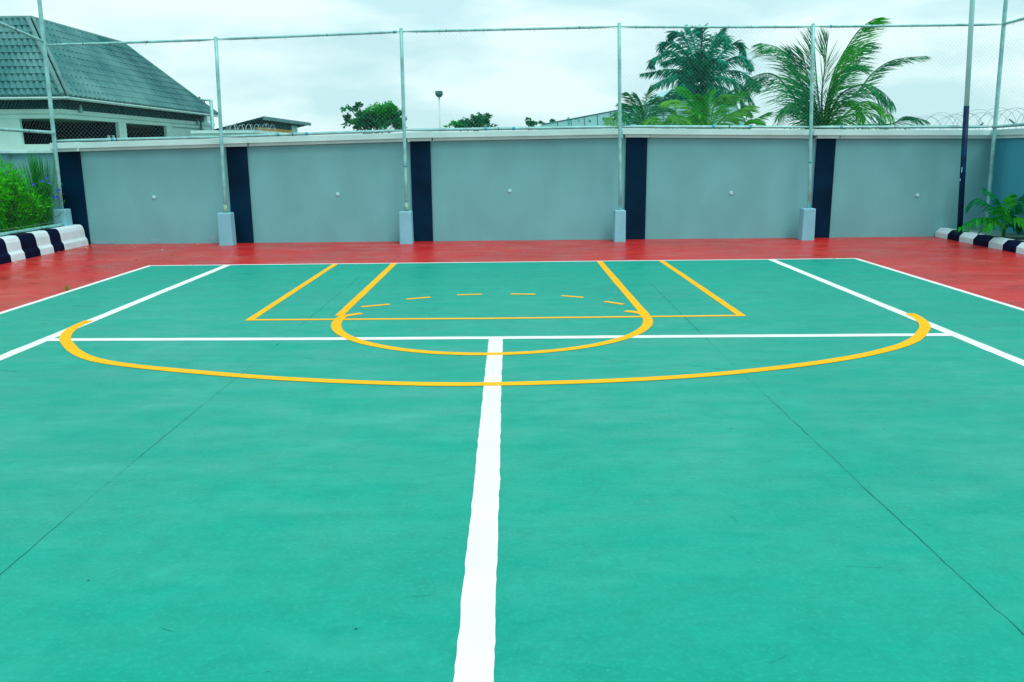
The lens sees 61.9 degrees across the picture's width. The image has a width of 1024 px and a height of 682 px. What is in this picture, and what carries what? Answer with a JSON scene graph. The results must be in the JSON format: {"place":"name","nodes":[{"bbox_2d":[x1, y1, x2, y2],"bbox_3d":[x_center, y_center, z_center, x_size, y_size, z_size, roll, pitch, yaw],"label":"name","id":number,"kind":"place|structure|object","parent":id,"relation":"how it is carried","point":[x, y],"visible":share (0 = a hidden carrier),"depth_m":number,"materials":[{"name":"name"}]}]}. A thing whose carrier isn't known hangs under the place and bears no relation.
{"place":"outdoors","nodes":[
{"label":"outdoors","id":0,"kind":"place"},
{"bbox_2d":[213,116,310,132],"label":"building","id":1,"kind":"structure","parent":0,"point":[289,128],"depth_m":41.26,"materials":[{"name":"metal"}]},
{"bbox_2d":[0,258,1023,681],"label":"court","id":2,"kind":"object","parent":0,"point":[718,470],"visible":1,"depth_m":4.53,"materials":[{"name":"green paint"}]},
{"bbox_2d":[0,237,1023,311],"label":"court apron","id":3,"kind":"object","parent":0,"point":[993,273],"depth_m":14.11,"materials":[{"name":"red paint"}]},
{"bbox_2d":[0,224,88,264],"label":"striped kerb","id":4,"kind":"structure","parent":3,"relation":"on","point":[20,246],"depth_m":14.81,"materials":[{"name":"white paint"}]},
{"bbox_2d":[50,128,991,244],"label":"boundary wall","id":5,"kind":"structure","parent":3,"relation":"on","point":[563,184],"depth_m":16.29,"materials":[{"name":"paint"}]},
{"bbox_2d":[37,0,1007,245],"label":"chain link fence","id":6,"kind":"object","parent":3,"relation":"on","point":[227,231],"visible":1,"depth_m":15.64,"materials":[{"name":"grey metal"}]},
{"bbox_2d":[935,228,1023,253],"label":"striped kerb","id":7,"kind":"structure","parent":3,"relation":"on","point":[1002,243],"depth_m":14.86,"materials":[{"name":"white paint"}]},
{"bbox_2d":[0,0,1023,141],"label":"sky","id":8,"kind":"structure","parent":0,"point":[121,20],"materials":[{"name":"white"}]},
{"bbox_2d":[541,85,746,138],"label":"warehouse","id":9,"kind":"structure","parent":0,"point":[591,121],"depth_m":40.69,"materials":[{"name":"metal"}]},
{"bbox_2d":[725,112,773,128],"bbox_3d":[5.353,-3.928,19.594,1.089,2.538,0.641,10,17,41],"label":"young palm","id":10,"kind":"object","parent":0,"point":[756,121],"visible":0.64,"depth_m":19.19,"materials":[{"name":"green plant"}]},
{"bbox_2d":[1005,237,1023,239],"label":"planting bed","id":11,"kind":"object","parent":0,"point":[1017,238],"visible":0.14,"depth_m":14.78,"materials":[{"name":"soil"}]},
{"bbox_2d":[957,0,974,227],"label":"light pole","id":12,"kind":"object","parent":11,"relation":"on","point":[965,121],"visible":0.85,"depth_m":15.47,"materials":[{"name":"black metal"}]},
{"bbox_2d":[952,228,1023,237],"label":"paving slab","id":13,"kind":"structure","parent":11,"relation":"on","point":[997,233],"depth_m":15.39,"materials":[{"name":"grey concrete"}]},
{"bbox_2d":[955,188,1023,237],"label":"palm","id":14,"kind":"object","parent":11,"relation":"on","point":[1006,215],"visible":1,"depth_m":14.67,"materials":[{"name":"green plant"}]},
{"bbox_2d":[992,17,1023,127],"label":"chain link fence","id":15,"kind":"object","parent":11,"relation":"on","point":[1014,124],"visible":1,"depth_m":15.09,"materials":[{"name":"metal"}]},
{"bbox_3d":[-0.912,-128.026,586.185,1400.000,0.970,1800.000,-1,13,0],"label":"ground","id":16,"kind":"structure","parent":0,"visible":0},
{"bbox_2d":[0,150,58,223],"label":"boundary wall","id":17,"kind":"structure","parent":16,"relation":"on","point":[12,157],"depth_m":16.18,"materials":[{"name":"paint"}]},
{"bbox_2d":[0,16,217,151],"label":"house","id":18,"kind":"structure","parent":16,"relation":"on","point":[56,33],"depth_m":32.42,"materials":[{"name":"tile"}]},
{"bbox_2d":[105,123,116,141],"bbox_3d":[-15.979,-7.280,34.536,0.480,2.987,0.664,-1,13,0],"label":"window frame","id":19,"kind":"structure","parent":18,"relation":"in","point":[108,125],"depth_m":33.95,"materials":[{"name":"black metal"}]},
{"bbox_2d":[153,126,164,136],"bbox_3d":[-15.985,-8.331,39.261,0.480,2.987,0.655,-1,13,0],"label":"window frame","id":20,"kind":"structure","parent":18,"relation":"in","point":[160,132],"depth_m":38.67,"materials":[{"name":"black metal"}]},
{"bbox_2d":[198,97,213,129],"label":"pipe frame","id":21,"kind":"object","parent":16,"relation":"on","point":[212,116],"visible":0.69,"depth_m":42.51,"materials":[{"name":"white metal"}]},
{"bbox_2d":[191,130,307,146],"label":"neighbour wall","id":22,"kind":"structure","parent":16,"relation":"on","point":[211,132],"depth_m":26.23,"materials":[{"name":"white paint"}]},
{"bbox_2d":[226,124,274,131],"bbox_3d":[-8.064,-6.526,26.198,1.596,0.276,0.309,-1,13,0],"label":"razor wire","id":23,"kind":"object","parent":22,"relation":"on","point":[250,126],"visible":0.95,"depth_m":26.19,"materials":[{"name":"metal"}]},
{"bbox_2d":[340,100,406,133],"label":"tree","id":24,"kind":"object","parent":16,"relation":"on","point":[382,120],"visible":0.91,"depth_m":52.66,"materials":[{"name":"green plant"}]},
{"bbox_2d":[435,91,442,131],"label":"lamp post","id":25,"kind":"object","parent":16,"relation":"on","point":[437,94],"visible":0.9,"depth_m":55.88,"materials":[{"name":"metal"}]},
{"bbox_2d":[443,112,495,127],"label":"tree","id":26,"kind":"object","parent":16,"relation":"on","point":[481,119],"visible":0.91,"depth_m":55.69,"materials":[{"name":"green plant"}]},
{"bbox_2d":[525,117,538,126],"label":"tree","id":27,"kind":"object","parent":16,"relation":"on","point":[531,124],"visible":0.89,"depth_m":56.25,"materials":[{"name":"green plant"}]},
{"bbox_2d":[602,111,630,128],"bbox_3d":[2.293,-3.795,19.032,0.716,2.579,0.654,-1,13,0],"label":"young palm","id":28,"kind":"object","parent":16,"relation":"on","point":[609,119],"visible":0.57,"depth_m":18.72,"materials":[{"name":"green plant"}]},
{"bbox_2d":[610,85,677,124],"bbox_3d":[3.104,-4.462,20.430,1.792,3.259,1.557,-8,14,-29],"label":"young palm","id":29,"kind":"object","parent":16,"relation":"on","point":[637,108],"visible":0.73,"depth_m":20.30,"materials":[{"name":"green plant"}]},
{"bbox_2d":[641,113,692,128],"bbox_3d":[3.419,-3.816,19.030,1.133,2.599,0.792,11,17,43],"label":"young palm","id":30,"kind":"object","parent":16,"relation":"on","point":[654,120],"visible":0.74,"depth_m":18.86,"materials":[{"name":"green plant"}]},
{"bbox_2d":[639,23,760,128],"bbox_3d":[8.224,-10.058,36.450,5.555,7.139,4.490,-1,13,0],"label":"oil palm","id":31,"kind":"object","parent":16,"relation":"on","point":[695,68],"visible":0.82,"depth_m":35.65,"materials":[{"name":"green plant"}]},
{"bbox_2d":[658,87,759,128],"bbox_3d":[4.432,-4.275,19.724,2.293,3.176,2.045,-1,13,0],"label":"young palm","id":32,"kind":"object","parent":16,"relation":"on","point":[696,117],"visible":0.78,"depth_m":19.38,"materials":[{"name":"green plant"}]},
{"bbox_2d":[725,17,930,129],"bbox_3d":[7.468,-5.480,21.094,5.111,4.914,2.850,-1,13,0],"label":"coconut palm","id":33,"kind":"object","parent":16,"relation":"on","point":[804,103],"visible":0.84,"depth_m":20.45,"materials":[{"name":"green plant"}]},
{"bbox_2d":[985,128,1023,234],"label":"boundary wall","id":34,"kind":"structure","parent":16,"relation":"on","point":[1008,174],"depth_m":15.61,"materials":[{"name":"paint"}]},
{"bbox_3d":[10.916,-3.993,20.128,0.242,2.332,13.000,-1,13,0],"label":"neighbour wall","id":35,"kind":"object","parent":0,"visible":0},
{"bbox_2d":[873,107,1023,129],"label":"razor wire","id":36,"kind":"object","parent":35,"relation":"attached to","point":[969,118],"visible":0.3,"depth_m":20.12,"materials":[{"name":"metal"}]},
{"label":"planting bed","id":37,"kind":"structure","parent":0,"visible":0},
{"bbox_2d":[0,168,15,236],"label":"shrub","id":38,"kind":"object","parent":37,"relation":"on","point":[3,190],"visible":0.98,"depth_m":14.32,"materials":[{"name":"green plant"}]},
{"bbox_2d":[0,156,37,235],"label":"shrub","id":39,"kind":"object","parent":37,"relation":"on","point":[20,185],"visible":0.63,"depth_m":14.84,"materials":[{"name":"green plant"}]},
{"bbox_2d":[0,22,63,235],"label":"chain link fence","id":40,"kind":"object","parent":37,"relation":"on","point":[29,131],"visible":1,"depth_m":14.80,"materials":[{"name":"metal"}]},
{"bbox_2d":[20,187,54,231],"bbox_3d":[-8.806,-2.340,15.425,0.983,1.050,0.990,-12,17,-42],"label":"shrub","id":41,"kind":"object","parent":37,"relation":"on","point":[35,219],"visible":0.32,"depth_m":15.40,"materials":[{"name":"green plant"}]},
{"bbox_2d":[18,148,64,229],"bbox_3d":[-8.585,-2.741,15.600,0.865,1.528,0.993,-1,13,0],"label":"flowering rush","id":42,"kind":"object","parent":37,"relation":"on","point":[36,177],"visible":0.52,"depth_m":15.65,"materials":[{"name":"green plant"}]}
]}

